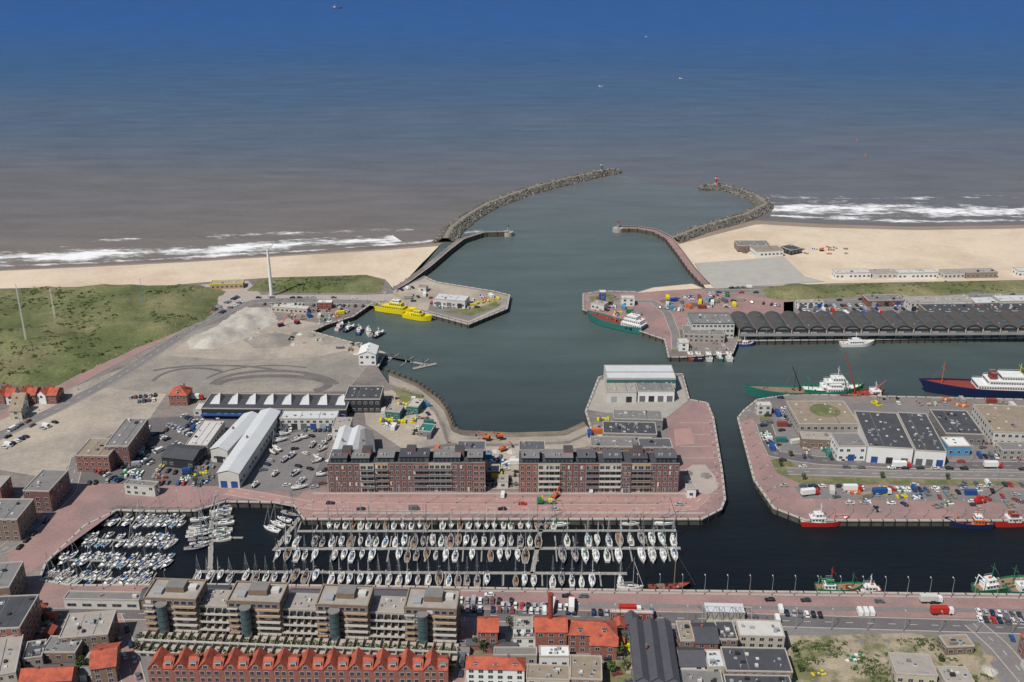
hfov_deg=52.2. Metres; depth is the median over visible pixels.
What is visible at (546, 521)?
sailing yacht
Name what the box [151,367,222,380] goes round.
tyre tracks
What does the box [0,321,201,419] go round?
coast promenade
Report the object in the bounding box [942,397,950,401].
stacked goods
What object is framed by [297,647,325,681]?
brick house
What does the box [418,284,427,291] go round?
kiosk
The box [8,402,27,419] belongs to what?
brick house
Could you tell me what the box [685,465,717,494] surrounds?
pale circle paving
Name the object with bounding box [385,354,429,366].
floating pontoon
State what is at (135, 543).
sailing yacht
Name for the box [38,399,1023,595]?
quay edge
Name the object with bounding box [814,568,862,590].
fishing trawler
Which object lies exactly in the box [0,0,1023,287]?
sea
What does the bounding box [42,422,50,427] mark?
parked van
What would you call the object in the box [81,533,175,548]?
floating pontoon
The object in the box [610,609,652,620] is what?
quay building
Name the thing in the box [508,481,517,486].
stacked goods
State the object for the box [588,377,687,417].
apron concrete
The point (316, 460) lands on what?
boat on trailer
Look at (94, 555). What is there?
sailing yacht
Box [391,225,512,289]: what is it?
harbour pier wall
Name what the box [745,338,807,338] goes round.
quay concrete
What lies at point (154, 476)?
stacked goods
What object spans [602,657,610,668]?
stacked goods
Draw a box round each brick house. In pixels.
[0,384,11,403]
[4,385,18,404]
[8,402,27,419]
[9,397,28,409]
[11,391,28,404]
[18,665,79,681]
[19,384,30,391]
[26,385,41,403]
[37,385,51,403]
[46,386,64,403]
[89,642,121,681]
[147,646,178,681]
[168,383,192,405]
[172,646,203,681]
[197,646,227,681]
[222,646,252,681]
[248,647,276,681]
[272,647,301,681]
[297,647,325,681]
[323,647,350,681]
[348,647,375,681]
[373,647,399,681]
[398,647,424,681]
[423,648,449,681]
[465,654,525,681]
[477,615,498,649]
[513,630,534,646]
[514,617,532,633]
[590,633,618,659]
[675,620,694,646]
[690,623,719,648]
[714,620,737,648]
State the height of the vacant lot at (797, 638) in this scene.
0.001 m
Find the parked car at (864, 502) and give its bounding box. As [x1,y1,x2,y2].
[859,500,868,503]
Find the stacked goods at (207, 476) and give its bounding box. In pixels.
[204,472,213,479]
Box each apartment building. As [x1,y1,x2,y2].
[0,561,27,595]
[0,594,42,643]
[132,578,460,667]
[327,445,376,491]
[374,444,485,491]
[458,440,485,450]
[519,440,544,451]
[519,445,679,492]
[637,438,672,451]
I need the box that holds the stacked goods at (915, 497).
[911,493,922,499]
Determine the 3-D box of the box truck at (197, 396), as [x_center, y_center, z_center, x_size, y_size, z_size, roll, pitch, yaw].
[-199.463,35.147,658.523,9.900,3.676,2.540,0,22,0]
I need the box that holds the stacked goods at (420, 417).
[416,415,428,418]
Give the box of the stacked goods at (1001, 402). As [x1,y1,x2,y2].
[997,399,1007,404]
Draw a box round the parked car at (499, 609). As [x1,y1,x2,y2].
[497,606,501,612]
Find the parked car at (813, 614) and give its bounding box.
[810,611,815,617]
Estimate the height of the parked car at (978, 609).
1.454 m
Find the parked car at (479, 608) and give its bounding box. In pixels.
[477,605,482,612]
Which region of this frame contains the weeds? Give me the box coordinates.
[793,637,993,681]
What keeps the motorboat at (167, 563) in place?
on the harbour water
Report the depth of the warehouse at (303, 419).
619.64 m
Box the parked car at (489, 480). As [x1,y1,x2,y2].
[486,478,494,481]
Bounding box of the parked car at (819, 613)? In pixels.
[817,611,822,618]
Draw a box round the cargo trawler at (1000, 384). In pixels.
[919,364,1023,398]
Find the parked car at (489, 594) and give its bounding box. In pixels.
[484,592,493,596]
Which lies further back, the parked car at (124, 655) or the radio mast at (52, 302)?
the radio mast at (52, 302)
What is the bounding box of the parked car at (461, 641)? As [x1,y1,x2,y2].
[458,639,465,644]
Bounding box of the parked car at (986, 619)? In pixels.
[983,616,989,622]
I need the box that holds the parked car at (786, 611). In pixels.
[784,609,789,615]
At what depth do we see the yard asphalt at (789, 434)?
643.20 m
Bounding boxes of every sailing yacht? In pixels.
[40,551,55,578]
[48,564,60,581]
[55,550,69,578]
[62,557,76,583]
[68,537,78,559]
[69,558,84,583]
[83,557,95,580]
[86,539,100,559]
[97,555,110,579]
[107,562,121,583]
[111,542,125,569]
[128,520,144,548]
[129,562,144,583]
[133,505,146,528]
[134,553,148,579]
[136,498,145,520]
[138,546,149,570]
[139,563,151,583]
[147,503,161,528]
[153,544,165,569]
[155,497,164,519]
[164,527,177,550]
[175,500,185,521]
[184,520,208,551]
[185,506,210,539]
[186,505,210,533]
[188,507,206,529]
[188,515,212,542]
[189,521,209,545]
[190,496,209,521]
[194,556,200,578]
[206,561,213,581]
[208,504,232,533]
[209,492,232,521]
[209,512,230,537]
[210,490,231,512]
[211,521,230,541]
[212,496,230,516]
[213,504,233,525]
[215,486,230,507]
[217,559,223,580]
[226,557,232,582]
[242,552,249,580]
[252,553,259,580]
[262,559,268,581]
[263,510,280,532]
[270,504,286,527]
[272,563,276,581]
[275,538,280,559]
[277,502,291,522]
[280,490,298,517]
[281,558,287,581]
[283,531,290,561]
[285,522,290,545]
[291,553,299,582]
[292,522,298,546]
[293,531,299,562]
[301,554,308,583]
[302,538,307,560]
[311,526,317,546]
[311,535,317,559]
[312,556,318,582]
[319,521,324,547]
[327,506,332,529]
[327,557,334,583]
[328,519,334,546]
[332,540,337,561]
[334,504,339,528]
[337,559,344,583]
[338,522,343,546]
[341,538,347,560]
[343,508,347,529]
[346,518,352,546]
[347,564,352,584]
[348,529,354,562]
[350,509,354,529]
[357,565,362,584]
[358,505,363,530]
[358,530,362,546]
[360,537,364,559]
[365,506,371,529]
[365,518,370,546]
[366,562,372,584]
[368,534,375,562]
[373,522,378,546]
[375,511,379,528]
[375,558,381,584]
[382,518,387,547]
[383,508,388,529]
[385,555,392,584]
[391,506,396,529]
[392,520,396,547]
[395,557,401,584]
[396,531,401,560]
[400,507,405,529]
[401,523,407,546]
[404,536,410,562]
[405,561,411,584]
[409,509,413,529]
[410,518,417,548]
[413,535,419,561]
[415,562,419,584]
[418,512,421,528]
[420,526,425,546]
[423,505,429,530]
[423,534,429,560]
[425,562,430,585]
[430,523,434,546]
[433,536,437,559]
[435,558,442,585]
[438,523,443,546]
[439,499,445,529]
[443,539,448,561]
[446,516,453,547]
[446,556,451,585]
[452,536,457,562]
[455,553,460,585]
[456,523,461,546]
[457,507,462,529]
[463,521,468,546]
[464,569,469,586]
[466,508,471,529]
[469,534,474,560]
[472,519,476,546]
[473,557,480,586]
[475,521,480,529]
[482,534,486,546]
[484,502,489,529]
[484,564,489,585]
[488,535,493,561]
[491,532,495,546]
[492,505,496,529]
[497,534,502,559]
[499,524,504,546]
[501,503,505,529]
[505,538,510,560]
[508,509,512,529]
[509,526,512,545]
[513,558,518,586]
[515,535,519,560]
[518,501,522,529]
[518,518,523,548]
[521,527,529,563]
[522,567,527,585]
[526,508,530,529]
[527,524,532,546]
[531,564,536,587]
[534,496,558,526]
[535,501,539,529]
[535,513,541,547]
[549,503,569,526]
[549,567,555,587]
[550,502,556,529]
[558,524,566,565]
[558,560,564,587]
[564,516,569,546]
[569,561,574,587]
[571,534,578,564]
[579,564,584,587]
[581,530,588,562]
[585,513,591,547]
[589,564,594,587]
[592,536,599,562]
[594,526,599,545]
[604,529,610,562]
[606,515,612,546]
[615,519,622,547]
[615,540,621,562]
[617,556,623,583]
[617,557,643,588]
[621,504,639,525]
[627,512,634,546]
[637,512,645,546]
[637,536,645,563]
[648,518,655,545]
[648,527,655,563]
[654,494,676,525]
[658,518,664,545]
[660,531,666,562]
[670,513,675,546]
[670,531,677,561]
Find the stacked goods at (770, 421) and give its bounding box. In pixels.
[760,419,772,423]
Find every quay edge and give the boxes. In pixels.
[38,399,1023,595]
[311,276,509,367]
[582,291,1023,361]
[585,373,689,428]
[737,394,1023,526]
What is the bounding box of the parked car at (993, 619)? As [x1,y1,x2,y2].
[990,616,996,622]
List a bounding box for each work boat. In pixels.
[334,320,342,330]
[342,322,353,332]
[355,325,361,335]
[366,325,372,336]
[372,327,383,338]
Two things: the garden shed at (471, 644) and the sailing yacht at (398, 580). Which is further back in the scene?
the sailing yacht at (398, 580)
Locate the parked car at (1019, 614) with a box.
[1016,611,1022,618]
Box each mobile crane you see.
[277,314,292,326]
[289,312,299,324]
[537,493,555,503]
[974,460,1001,503]
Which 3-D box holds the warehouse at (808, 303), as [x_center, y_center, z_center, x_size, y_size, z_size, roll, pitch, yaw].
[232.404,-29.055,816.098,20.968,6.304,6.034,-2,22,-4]
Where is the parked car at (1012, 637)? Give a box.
[1009,634,1015,641]
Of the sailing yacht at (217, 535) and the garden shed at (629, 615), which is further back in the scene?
the sailing yacht at (217, 535)
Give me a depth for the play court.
610.58 m
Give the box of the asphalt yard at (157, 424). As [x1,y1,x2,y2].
[79,416,326,485]
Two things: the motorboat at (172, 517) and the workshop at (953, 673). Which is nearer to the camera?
the workshop at (953, 673)
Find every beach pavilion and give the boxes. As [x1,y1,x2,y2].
[210,279,244,288]
[271,304,309,313]
[317,300,332,308]
[734,240,770,251]
[750,245,783,256]
[780,244,801,254]
[831,268,870,278]
[869,268,897,278]
[894,268,937,278]
[938,269,964,278]
[961,268,997,277]
[1012,267,1023,276]
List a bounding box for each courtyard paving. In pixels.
[35,625,120,681]
[466,643,606,681]
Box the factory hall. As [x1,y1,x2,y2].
[201,393,348,417]
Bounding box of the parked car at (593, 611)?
[591,608,595,615]
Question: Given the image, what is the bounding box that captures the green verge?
[771,458,1023,485]
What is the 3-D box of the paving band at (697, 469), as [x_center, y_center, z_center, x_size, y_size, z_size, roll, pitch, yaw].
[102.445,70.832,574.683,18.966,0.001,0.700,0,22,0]
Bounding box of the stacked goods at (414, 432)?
[411,429,417,434]
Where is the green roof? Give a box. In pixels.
[809,404,840,416]
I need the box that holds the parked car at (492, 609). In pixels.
[490,606,494,612]
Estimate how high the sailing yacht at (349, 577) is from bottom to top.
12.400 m
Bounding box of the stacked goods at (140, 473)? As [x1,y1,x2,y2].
[135,470,143,475]
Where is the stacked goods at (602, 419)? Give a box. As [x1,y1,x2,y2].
[597,417,608,420]
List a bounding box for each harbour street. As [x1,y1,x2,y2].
[0,457,80,555]
[47,607,1023,633]
[614,300,679,349]
[756,424,1023,469]
[786,468,1023,478]
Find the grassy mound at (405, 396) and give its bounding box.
[393,388,425,402]
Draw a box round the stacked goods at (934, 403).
[925,401,937,405]
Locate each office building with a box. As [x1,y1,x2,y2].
[124,479,159,496]
[332,417,352,439]
[591,299,608,310]
[677,338,688,350]
[735,619,784,647]
[755,401,771,414]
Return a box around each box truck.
[191,393,203,399]
[547,597,555,613]
[568,595,574,612]
[619,604,641,609]
[800,487,819,496]
[842,484,861,491]
[872,487,891,494]
[892,460,910,467]
[919,593,942,603]
[930,605,953,614]
[983,460,1002,467]
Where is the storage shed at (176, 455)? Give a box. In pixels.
[160,443,206,469]
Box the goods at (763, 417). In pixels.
[760,415,769,426]
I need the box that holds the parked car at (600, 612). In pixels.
[598,609,602,615]
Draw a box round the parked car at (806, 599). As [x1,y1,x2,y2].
[800,597,810,601]
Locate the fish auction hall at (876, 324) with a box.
[730,310,1023,338]
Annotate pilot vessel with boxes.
[374,295,417,314]
[402,308,431,320]
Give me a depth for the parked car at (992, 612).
453.67 m
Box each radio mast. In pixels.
[15,284,26,337]
[49,287,55,317]
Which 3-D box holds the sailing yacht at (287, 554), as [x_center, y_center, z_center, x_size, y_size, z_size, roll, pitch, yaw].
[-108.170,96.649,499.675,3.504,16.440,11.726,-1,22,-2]
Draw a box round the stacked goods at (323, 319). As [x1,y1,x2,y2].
[318,317,329,320]
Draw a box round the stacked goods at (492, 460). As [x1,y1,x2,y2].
[488,457,499,463]
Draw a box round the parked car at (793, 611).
[791,609,796,616]
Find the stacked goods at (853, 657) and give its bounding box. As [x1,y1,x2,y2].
[845,653,861,661]
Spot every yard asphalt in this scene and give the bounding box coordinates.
[588,412,665,448]
[772,403,1023,457]
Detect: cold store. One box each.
[785,401,858,437]
[830,433,866,460]
[854,410,913,463]
[897,412,946,465]
[929,409,983,445]
[940,437,970,455]
[971,404,1023,441]
[993,442,1023,459]
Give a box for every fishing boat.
[687,348,693,361]
[695,347,701,361]
[706,348,712,361]
[715,347,722,361]
[725,347,732,361]
[738,337,754,346]
[800,505,849,526]
[945,508,994,529]
[994,503,1023,527]
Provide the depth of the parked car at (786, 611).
453.82 m
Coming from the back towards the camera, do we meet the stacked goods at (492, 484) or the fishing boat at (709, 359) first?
the fishing boat at (709, 359)
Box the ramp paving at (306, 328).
[266,318,383,357]
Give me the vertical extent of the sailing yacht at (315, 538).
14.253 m
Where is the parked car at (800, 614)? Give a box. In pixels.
[798,610,802,616]
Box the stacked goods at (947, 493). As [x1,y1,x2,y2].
[943,490,956,498]
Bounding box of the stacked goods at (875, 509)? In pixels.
[871,505,880,511]
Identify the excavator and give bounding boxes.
[475,430,490,439]
[489,431,503,438]
[499,441,513,451]
[551,486,561,499]
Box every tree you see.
[42,612,48,620]
[74,655,85,666]
[132,639,140,649]
[449,662,454,675]
[479,640,487,649]
[505,616,512,626]
[607,660,616,671]
[615,641,624,655]
[621,659,630,672]
[791,644,796,652]
[798,664,803,671]
[938,653,944,661]
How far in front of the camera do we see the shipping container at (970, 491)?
548.54 m
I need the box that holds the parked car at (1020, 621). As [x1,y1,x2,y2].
[1017,618,1023,624]
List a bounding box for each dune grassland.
[0,284,225,386]
[247,275,384,292]
[763,280,1023,299]
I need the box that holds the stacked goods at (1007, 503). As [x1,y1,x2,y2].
[1003,499,1016,508]
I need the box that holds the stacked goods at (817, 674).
[811,669,826,676]
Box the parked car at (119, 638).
[117,636,122,643]
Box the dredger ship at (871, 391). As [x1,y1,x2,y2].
[839,352,885,395]
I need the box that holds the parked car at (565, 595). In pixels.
[562,593,571,597]
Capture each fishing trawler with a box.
[743,366,847,397]
[801,366,864,392]
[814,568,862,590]
[845,575,881,591]
[971,563,1023,592]
[1005,580,1023,592]
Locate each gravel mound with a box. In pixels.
[187,307,277,348]
[243,332,294,347]
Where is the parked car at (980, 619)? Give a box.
[976,615,983,622]
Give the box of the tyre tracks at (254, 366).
[207,365,305,377]
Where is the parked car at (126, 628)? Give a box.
[124,625,129,632]
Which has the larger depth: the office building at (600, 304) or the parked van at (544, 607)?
the office building at (600, 304)
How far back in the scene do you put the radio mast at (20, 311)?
729.41 m
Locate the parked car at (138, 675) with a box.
[135,672,141,679]
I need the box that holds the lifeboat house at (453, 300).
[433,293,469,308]
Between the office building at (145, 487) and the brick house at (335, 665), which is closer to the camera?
the brick house at (335, 665)
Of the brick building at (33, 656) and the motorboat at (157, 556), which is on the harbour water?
the motorboat at (157, 556)
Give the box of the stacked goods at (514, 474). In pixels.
[512,470,518,476]
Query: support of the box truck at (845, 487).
on the yard concrete at (825, 494)
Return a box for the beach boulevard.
[695,257,823,288]
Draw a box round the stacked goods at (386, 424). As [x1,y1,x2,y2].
[382,420,394,426]
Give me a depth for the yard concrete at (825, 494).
549.04 m
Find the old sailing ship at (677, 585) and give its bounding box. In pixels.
[647,549,693,589]
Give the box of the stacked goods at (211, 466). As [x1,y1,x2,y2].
[198,464,214,469]
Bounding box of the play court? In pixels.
[674,428,694,445]
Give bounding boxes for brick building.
[0,476,13,497]
[0,498,37,540]
[0,634,25,681]
[22,469,71,511]
[22,639,46,667]
[41,635,84,662]
[58,610,118,648]
[75,438,115,471]
[104,418,150,465]
[526,663,569,681]
[534,615,567,651]
[567,619,617,652]
[1017,632,1023,656]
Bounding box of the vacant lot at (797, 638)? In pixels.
[788,633,999,681]
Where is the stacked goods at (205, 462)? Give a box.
[194,460,208,468]
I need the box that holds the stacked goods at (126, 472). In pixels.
[120,468,132,476]
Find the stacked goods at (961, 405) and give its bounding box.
[954,402,968,406]
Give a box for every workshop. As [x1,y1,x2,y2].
[193,403,203,415]
[344,386,383,412]
[385,404,403,418]
[406,398,423,413]
[418,423,435,436]
[493,647,536,664]
[539,645,569,664]
[676,647,706,668]
[679,669,722,681]
[704,649,724,677]
[799,431,830,448]
[887,652,937,681]
[936,666,974,681]
[938,634,974,654]
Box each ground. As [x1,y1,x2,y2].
[0,275,1022,626]
[129,627,1020,681]
[167,328,342,359]
[365,390,446,447]
[392,278,507,321]
[430,435,592,488]
[583,280,1023,361]
[638,284,700,292]
[739,395,1023,525]
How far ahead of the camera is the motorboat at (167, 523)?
527.22 m
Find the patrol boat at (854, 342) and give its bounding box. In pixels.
[839,333,873,347]
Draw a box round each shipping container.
[336,310,344,314]
[381,406,385,414]
[390,422,396,430]
[404,295,411,298]
[423,419,433,423]
[424,401,429,406]
[486,453,491,458]
[491,471,501,477]
[509,458,518,464]
[587,429,591,437]
[592,427,601,433]
[669,297,677,301]
[686,303,692,308]
[698,304,705,308]
[721,297,727,302]
[736,297,744,300]
[769,442,775,450]
[774,409,780,416]
[775,436,786,441]
[777,421,787,426]
[790,438,799,444]
[826,448,830,456]
[829,484,835,494]
[860,491,872,498]
[931,397,941,401]
[958,396,965,402]
[964,489,977,494]
[986,398,996,402]
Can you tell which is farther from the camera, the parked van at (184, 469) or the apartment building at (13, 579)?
the parked van at (184, 469)
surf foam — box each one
[0,236,400,262]
[0,240,439,265]
[101,229,411,240]
[771,215,1023,222]
[772,203,1023,216]
[783,195,988,199]
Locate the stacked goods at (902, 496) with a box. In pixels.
[895,494,907,498]
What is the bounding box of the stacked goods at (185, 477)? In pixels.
[180,475,191,478]
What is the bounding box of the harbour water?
[46,174,1023,592]
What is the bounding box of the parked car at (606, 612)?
[604,609,608,615]
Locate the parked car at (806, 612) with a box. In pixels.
[804,610,809,617]
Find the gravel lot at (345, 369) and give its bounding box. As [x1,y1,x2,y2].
[80,322,368,393]
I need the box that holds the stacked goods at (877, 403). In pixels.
[871,400,882,406]
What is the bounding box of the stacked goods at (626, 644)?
[624,640,629,652]
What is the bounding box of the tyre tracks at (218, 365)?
[153,365,280,371]
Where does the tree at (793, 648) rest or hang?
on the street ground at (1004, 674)
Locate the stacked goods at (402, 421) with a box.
[392,418,405,423]
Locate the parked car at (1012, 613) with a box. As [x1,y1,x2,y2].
[1009,611,1015,617]
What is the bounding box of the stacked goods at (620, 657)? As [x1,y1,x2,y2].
[617,649,625,659]
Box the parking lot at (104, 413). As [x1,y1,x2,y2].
[0,385,165,475]
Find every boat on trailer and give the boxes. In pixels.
[251,480,257,487]
[269,447,276,454]
[271,469,277,476]
[272,425,287,442]
[272,429,281,451]
[275,416,289,436]
[280,455,287,462]
[287,450,294,458]
[290,437,300,442]
[290,468,299,476]
[291,470,307,489]
[296,434,307,438]
[296,476,304,484]
[309,439,314,447]
[311,457,321,463]
[313,454,322,459]
[315,471,325,475]
[317,445,325,451]
[318,439,325,446]
[325,433,331,440]
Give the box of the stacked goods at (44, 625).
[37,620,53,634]
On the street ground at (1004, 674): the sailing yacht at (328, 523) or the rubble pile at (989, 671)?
the rubble pile at (989, 671)
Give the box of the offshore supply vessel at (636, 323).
[587,307,647,334]
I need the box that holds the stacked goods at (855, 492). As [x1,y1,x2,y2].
[847,490,860,494]
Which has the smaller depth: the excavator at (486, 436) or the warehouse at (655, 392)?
the excavator at (486, 436)
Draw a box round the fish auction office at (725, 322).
[687,313,734,337]
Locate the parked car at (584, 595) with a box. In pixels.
[578,593,588,597]
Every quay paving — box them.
[7,506,115,574]
[22,581,1023,618]
[36,483,289,524]
[297,401,723,517]
[740,418,1023,518]
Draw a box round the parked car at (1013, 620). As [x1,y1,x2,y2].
[1010,617,1016,624]
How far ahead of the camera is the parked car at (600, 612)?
454.33 m
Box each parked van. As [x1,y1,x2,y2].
[3,441,12,446]
[7,425,16,431]
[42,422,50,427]
[131,460,141,465]
[143,457,152,463]
[154,446,163,452]
[182,428,189,434]
[182,467,192,471]
[196,478,202,486]
[408,505,418,510]
[460,652,465,660]
[471,595,476,603]
[542,605,546,614]
[763,435,772,440]
[774,613,780,620]
[777,604,783,613]
[856,606,863,615]
[862,606,869,615]
[868,606,875,615]
[911,484,916,491]
[976,451,982,457]
[984,479,990,485]
[988,451,993,458]
[1003,613,1011,624]
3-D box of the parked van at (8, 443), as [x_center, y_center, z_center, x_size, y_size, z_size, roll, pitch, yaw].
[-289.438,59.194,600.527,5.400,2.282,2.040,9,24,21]
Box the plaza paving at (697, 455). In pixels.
[669,420,714,475]
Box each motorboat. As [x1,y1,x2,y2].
[50,569,59,576]
[57,557,69,566]
[58,551,68,560]
[59,577,67,582]
[64,569,73,576]
[71,558,80,567]
[77,558,88,567]
[79,551,91,559]
[80,570,90,576]
[81,532,91,539]
[81,538,92,545]
[85,537,97,548]
[86,576,95,583]
[89,531,98,538]
[91,570,102,578]
[94,540,104,547]
[94,552,103,559]
[98,558,110,568]
[101,539,111,547]
[101,552,111,559]
[102,517,111,526]
[103,577,113,583]
[105,531,114,538]
[106,560,114,567]
[107,517,119,527]
[109,551,117,559]
[114,539,125,548]
[114,552,125,560]
[117,532,125,539]
[117,559,128,569]
[117,577,128,583]
[119,570,131,577]
[121,516,133,527]
[122,512,131,519]
[123,540,132,547]
[125,578,134,583]
[127,560,136,568]
[128,552,137,560]
[129,570,139,577]
[132,532,140,539]
[134,560,143,568]
[137,540,146,547]
[142,520,151,527]
[142,553,151,560]
[143,531,154,540]
[144,571,152,579]
[145,538,156,548]
[148,512,157,519]
[148,559,158,568]
[151,552,160,559]
[152,540,162,547]
[154,532,162,539]
[155,519,166,528]
[158,532,168,539]
[158,540,167,549]
[161,559,173,569]
[162,519,172,528]
[165,552,174,559]
[168,520,177,528]
[169,512,178,519]
[177,520,185,528]
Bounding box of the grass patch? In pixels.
[444,302,499,315]
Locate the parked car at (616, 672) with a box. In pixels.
[611,670,622,675]
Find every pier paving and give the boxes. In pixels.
[428,300,501,320]
[586,290,792,351]
[671,329,683,351]
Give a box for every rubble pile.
[506,449,515,453]
[683,470,692,475]
[700,472,711,478]
[854,639,865,645]
[981,664,997,676]
[982,653,996,661]
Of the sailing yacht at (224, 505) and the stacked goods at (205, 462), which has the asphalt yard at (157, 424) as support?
the stacked goods at (205, 462)
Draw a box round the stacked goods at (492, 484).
[486,482,496,488]
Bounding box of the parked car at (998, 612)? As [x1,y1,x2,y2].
[996,610,1002,616]
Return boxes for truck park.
[784,294,1023,313]
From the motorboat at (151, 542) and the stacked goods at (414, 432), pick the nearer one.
the motorboat at (151, 542)
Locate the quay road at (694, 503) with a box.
[225,488,710,511]
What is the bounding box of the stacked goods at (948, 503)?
[942,501,954,505]
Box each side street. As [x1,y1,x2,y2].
[116,613,145,681]
[449,617,475,681]
[965,622,1023,681]
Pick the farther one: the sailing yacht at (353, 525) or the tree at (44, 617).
the sailing yacht at (353, 525)
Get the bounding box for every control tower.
[599,290,605,300]
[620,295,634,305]
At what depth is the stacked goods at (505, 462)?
580.63 m
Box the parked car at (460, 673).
[458,669,462,677]
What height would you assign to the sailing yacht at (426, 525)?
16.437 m
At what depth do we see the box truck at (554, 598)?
456.57 m
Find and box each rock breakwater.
[432,167,621,242]
[668,183,773,242]
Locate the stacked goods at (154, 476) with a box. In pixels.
[151,473,166,478]
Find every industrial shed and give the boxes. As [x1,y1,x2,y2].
[590,436,651,451]
[602,421,656,437]
[613,409,662,430]
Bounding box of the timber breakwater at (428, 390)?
[383,367,454,426]
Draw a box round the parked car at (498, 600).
[496,597,500,603]
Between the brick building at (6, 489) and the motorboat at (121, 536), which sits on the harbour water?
the motorboat at (121, 536)
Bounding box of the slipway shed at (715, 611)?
[698,603,752,626]
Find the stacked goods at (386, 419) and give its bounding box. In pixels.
[379,417,392,421]
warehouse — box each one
[185,420,225,454]
[210,411,257,462]
[217,408,280,487]
[279,410,338,429]
[328,425,364,459]
[358,428,374,451]
[570,654,601,681]
[604,365,675,389]
[604,379,636,401]
[629,617,679,681]
[636,382,674,401]
[682,325,724,342]
[720,646,792,681]
[723,674,790,681]
[795,299,823,308]
[862,294,903,306]
[903,296,933,310]
[918,303,1023,312]
[928,295,974,302]
[968,297,998,304]
[992,295,1023,302]
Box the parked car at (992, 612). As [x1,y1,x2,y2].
[989,609,995,616]
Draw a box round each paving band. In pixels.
[312,493,680,493]
[312,512,704,513]
[460,590,1023,598]
[460,602,1023,612]
[680,446,711,446]
[681,469,714,469]
[681,481,716,481]
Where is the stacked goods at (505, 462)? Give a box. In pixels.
[497,458,510,465]
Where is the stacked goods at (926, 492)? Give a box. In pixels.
[923,489,931,495]
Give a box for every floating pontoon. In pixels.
[47,571,156,583]
[57,553,164,569]
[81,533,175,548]
[112,513,181,526]
[192,564,626,586]
[208,497,214,569]
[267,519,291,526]
[272,517,299,551]
[273,536,680,562]
[297,522,675,532]
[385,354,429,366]
[385,356,413,363]
[411,361,436,369]
[530,524,543,573]
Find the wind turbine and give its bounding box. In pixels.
[263,241,275,296]
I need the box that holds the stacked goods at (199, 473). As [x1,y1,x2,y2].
[194,470,206,476]
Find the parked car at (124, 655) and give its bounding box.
[121,651,127,659]
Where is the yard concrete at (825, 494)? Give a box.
[794,486,1023,501]
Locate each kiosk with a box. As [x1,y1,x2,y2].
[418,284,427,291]
[486,464,499,477]
[497,474,507,487]
[685,484,695,497]
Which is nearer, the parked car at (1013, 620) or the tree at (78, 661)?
the tree at (78, 661)
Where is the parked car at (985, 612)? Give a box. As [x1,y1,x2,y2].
[982,609,988,615]
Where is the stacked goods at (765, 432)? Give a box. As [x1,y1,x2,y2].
[760,431,770,434]
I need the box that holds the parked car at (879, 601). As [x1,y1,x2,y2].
[874,599,884,602]
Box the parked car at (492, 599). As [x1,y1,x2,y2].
[490,597,494,603]
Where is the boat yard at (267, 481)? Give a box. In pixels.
[242,430,331,490]
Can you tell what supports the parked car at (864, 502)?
on the quay paving at (790, 499)
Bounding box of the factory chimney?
[548,592,553,618]
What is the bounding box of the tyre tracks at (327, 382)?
[303,374,332,391]
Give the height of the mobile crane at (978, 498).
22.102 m
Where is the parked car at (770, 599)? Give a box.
[764,597,774,601]
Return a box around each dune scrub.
[0,284,194,383]
[262,275,360,292]
[769,280,1001,297]
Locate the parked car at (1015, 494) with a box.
[1011,492,1020,495]
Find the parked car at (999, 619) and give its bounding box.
[996,616,1003,623]
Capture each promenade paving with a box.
[201,281,394,308]
[312,497,710,501]
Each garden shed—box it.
[40,603,46,612]
[41,624,57,639]
[42,663,60,666]
[44,612,58,622]
[60,662,78,668]
[78,665,91,681]
[81,652,89,665]
[84,647,92,653]
[458,646,469,655]
[465,638,481,649]
[483,642,493,653]
[493,631,505,646]
[502,641,517,646]
[613,616,625,628]
[617,629,628,641]
[618,636,624,644]
[624,610,638,628]
[625,662,631,673]
[674,638,677,649]
[1020,657,1023,669]
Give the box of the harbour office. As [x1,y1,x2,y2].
[358,342,378,364]
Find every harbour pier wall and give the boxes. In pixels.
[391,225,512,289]
[612,221,709,287]
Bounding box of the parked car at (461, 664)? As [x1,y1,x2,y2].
[459,660,463,667]
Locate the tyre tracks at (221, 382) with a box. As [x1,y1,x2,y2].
[214,374,322,384]
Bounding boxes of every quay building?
[63,590,141,609]
[139,587,148,610]
[207,584,232,589]
[289,588,320,592]
[374,588,407,596]
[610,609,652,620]
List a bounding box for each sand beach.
[0,243,441,287]
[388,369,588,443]
[676,220,1023,287]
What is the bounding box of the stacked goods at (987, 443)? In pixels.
[982,441,992,444]
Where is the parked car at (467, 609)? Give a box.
[465,605,469,611]
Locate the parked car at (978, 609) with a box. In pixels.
[975,608,981,614]
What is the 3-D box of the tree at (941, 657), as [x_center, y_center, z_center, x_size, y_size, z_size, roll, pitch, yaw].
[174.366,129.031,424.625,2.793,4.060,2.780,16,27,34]
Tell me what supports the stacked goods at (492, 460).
on the yard ground at (581, 442)
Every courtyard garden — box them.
[471,650,490,654]
[606,647,631,681]
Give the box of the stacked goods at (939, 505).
[931,501,945,508]
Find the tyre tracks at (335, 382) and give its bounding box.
[209,370,339,384]
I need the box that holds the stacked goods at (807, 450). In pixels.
[802,447,810,454]
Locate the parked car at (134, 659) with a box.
[131,655,136,663]
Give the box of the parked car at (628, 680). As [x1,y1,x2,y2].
[624,678,632,681]
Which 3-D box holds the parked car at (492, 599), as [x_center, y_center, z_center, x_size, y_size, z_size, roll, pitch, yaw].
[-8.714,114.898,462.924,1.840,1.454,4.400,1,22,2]
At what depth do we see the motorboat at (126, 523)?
527.94 m
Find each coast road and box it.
[0,298,384,439]
[705,289,1023,300]

